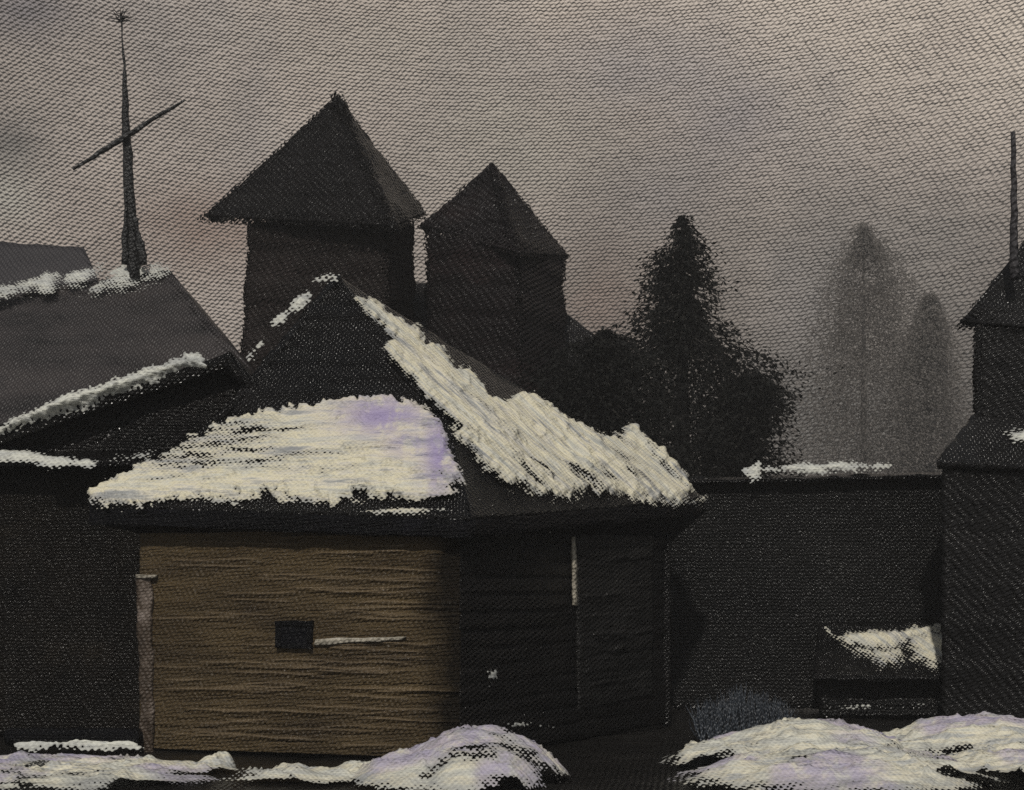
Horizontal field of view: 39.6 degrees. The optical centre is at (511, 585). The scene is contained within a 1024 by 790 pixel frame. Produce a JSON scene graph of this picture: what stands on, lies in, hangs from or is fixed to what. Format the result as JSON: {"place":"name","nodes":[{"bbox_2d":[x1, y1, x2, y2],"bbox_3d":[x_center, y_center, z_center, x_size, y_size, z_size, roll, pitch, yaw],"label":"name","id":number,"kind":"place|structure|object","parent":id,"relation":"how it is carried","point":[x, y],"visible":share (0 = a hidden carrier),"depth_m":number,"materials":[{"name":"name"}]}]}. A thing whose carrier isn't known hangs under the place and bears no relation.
{"place":"outdoors","nodes":[
{"label":"outdoors","id":0,"kind":"place"},
{"bbox_2d":[0,0,1023,475],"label":"sky","id":1,"kind":"structure","parent":0,"point":[772,146],"depth_m":132.42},
{"bbox_2d":[0,707,1023,789],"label":"ground","id":2,"kind":"structure","parent":0,"point":[627,759],"depth_m":13.87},
{"bbox_2d":[0,241,97,290],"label":"cottage","id":3,"kind":"structure","parent":2,"relation":"on","point":[22,262],"depth_m":32.49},
{"bbox_2d":[4,727,143,752],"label":"fallen beam","id":4,"kind":"structure","parent":2,"relation":"on","point":[46,738],"depth_m":14.66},
{"bbox_2d":[0,750,239,789],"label":"snowdrift","id":5,"kind":"object","parent":2,"relation":"on","point":[149,767],"visible":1,"depth_m":12.64,"materials":[{"name":"white snow"}]},
{"bbox_2d":[0,262,254,423],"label":"roof","id":6,"kind":"structure","parent":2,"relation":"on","point":[57,341],"depth_m":24.93,"materials":[{"name":"grey wood"}]},
{"bbox_2d":[72,7,185,279],"bbox_3d":[-6.910,-8.026,25.773,2.047,4.945,0.339,0,0,0],"label":"timber mast","id":7,"kind":"object","parent":6,"relation":"on","point":[134,257],"visible":1,"depth_m":25.70,"materials":[{"name":"brown wood"}]},
{"bbox_2d":[0,352,257,733],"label":"plank shed","id":8,"kind":"structure","parent":2,"relation":"on","point":[69,657],"depth_m":16.30,"materials":[{"name":"black wood"}]},
{"bbox_2d":[197,92,427,370],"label":"watchtower","id":9,"kind":"structure","parent":2,"relation":"on","point":[326,190],"depth_m":26.88,"materials":[{"name":"black wood"}]},
{"bbox_2d":[220,724,570,789],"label":"snowdrift","id":10,"kind":"object","parent":2,"relation":"on","point":[477,749],"visible":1,"depth_m":12.27,"materials":[{"name":"white snow"}]},
{"bbox_2d":[87,273,708,755],"bbox_3d":[-0.899,-0.963,16.594,4.172,5.665,7.306,0,0,37],"label":"timber hut","id":11,"kind":"object","parent":2,"relation":"on","point":[361,521],"visible":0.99,"depth_m":14.80,"materials":[{"name":"brown wood"}]},
{"bbox_2d":[275,620,313,648],"bbox_3d":[-2.209,0.493,14.421,0.412,0.288,0.069,0,0,15],"label":"window","id":12,"kind":"structure","parent":11,"relation":"in","point":[289,634],"depth_m":14.41,"materials":[{"name":"black glass"}]},
{"bbox_2d":[575,535,653,709],"bbox_3d":[1.208,0.380,16.461,0.095,1.999,1.714,0,0,35],"label":"door","id":13,"kind":"structure","parent":11,"relation":"in","point":[614,610],"depth_m":16.39,"materials":[{"name":"black wood"}]},
{"bbox_2d":[417,162,570,404],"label":"watchtower","id":14,"kind":"structure","parent":2,"relation":"on","point":[494,295],"depth_m":27.92,"materials":[{"name":"black wood"}]},
{"bbox_2d":[413,282,633,385],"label":"storehouse","id":15,"kind":"structure","parent":2,"relation":"on","point":[575,329],"depth_m":29.40,"materials":[{"name":"black wood"}]},
{"bbox_2d":[516,326,731,477],"bbox_3d":[1.551,-1.654,27.244,5.071,6.708,5.460,0,0,0],"label":"bush","id":16,"kind":"object","parent":2,"relation":"on","point":[606,401],"visible":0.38,"depth_m":26.88,"materials":[{"name":"black plant"}]},
{"bbox_2d":[611,214,842,477],"bbox_3d":[3.918,-3.203,31.056,7.588,9.812,7.111,0,0,0],"label":"conifer tree","id":17,"kind":"object","parent":2,"relation":"on","point":[683,337],"visible":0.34,"depth_m":30.60,"materials":[{"name":"black plant"}]},
{"bbox_2d":[673,372,808,477],"bbox_3d":[4.561,-1.325,29.041,2.961,6.049,3.184,0,0,0],"label":"bush","id":18,"kind":"object","parent":2,"relation":"on","point":[739,410],"visible":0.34,"depth_m":28.64,"materials":[{"name":"black plant"}]},
{"bbox_2d":[685,681,800,740],"bbox_3d":[2.544,1.376,15.618,1.229,0.626,0.740,0,0,0],"label":"dry bush","id":19,"kind":"object","parent":2,"relation":"on","point":[733,715],"visible":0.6,"depth_m":15.46,"materials":[{"name":"grey plant"}]},
{"bbox_2d":[670,457,941,709],"bbox_3d":[4.899,-0.053,19.602,5.730,3.564,0.634,0,0,0],"label":"plank fence","id":20,"kind":"object","parent":2,"relation":"on","point":[769,573],"visible":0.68,"depth_m":19.60,"materials":[{"name":"black wood"}]},
{"bbox_2d":[659,717,1021,789],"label":"snowdrift","id":21,"kind":"object","parent":2,"relation":"on","point":[842,754],"visible":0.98,"depth_m":12.34,"materials":[{"name":"white snow"}]},
{"bbox_2d":[760,221,972,475],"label":"conifer tree","id":22,"kind":"object","parent":2,"relation":"on","point":[865,249],"visible":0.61,"depth_m":77.27,"materials":[{"name":"grey plant"}]},
{"bbox_2d":[813,620,941,717],"bbox_3d":[4.956,1.035,18.751,2.444,1.407,1.578,0,0,0],"label":"lean to","id":23,"kind":"object","parent":2,"relation":"on","point":[876,669],"visible":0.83,"depth_m":18.37,"materials":[{"name":"black"}]},
{"bbox_2d":[859,292,974,473],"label":"conifer tree","id":24,"kind":"object","parent":2,"relation":"on","point":[933,299],"visible":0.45,"depth_m":77.36,"materials":[{"name":"grey plant"}]},
{"bbox_2d":[882,711,1023,779],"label":"snowdrift","id":25,"kind":"object","parent":2,"relation":"on","point":[996,741],"visible":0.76,"depth_m":14.00,"materials":[{"name":"white snow"}]},
{"bbox_2d":[936,131,1023,718],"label":"steep roofed house","id":26,"kind":"structure","parent":0,"point":[980,462],"depth_m":17.80,"materials":[{"name":"black wood"}]}
]}

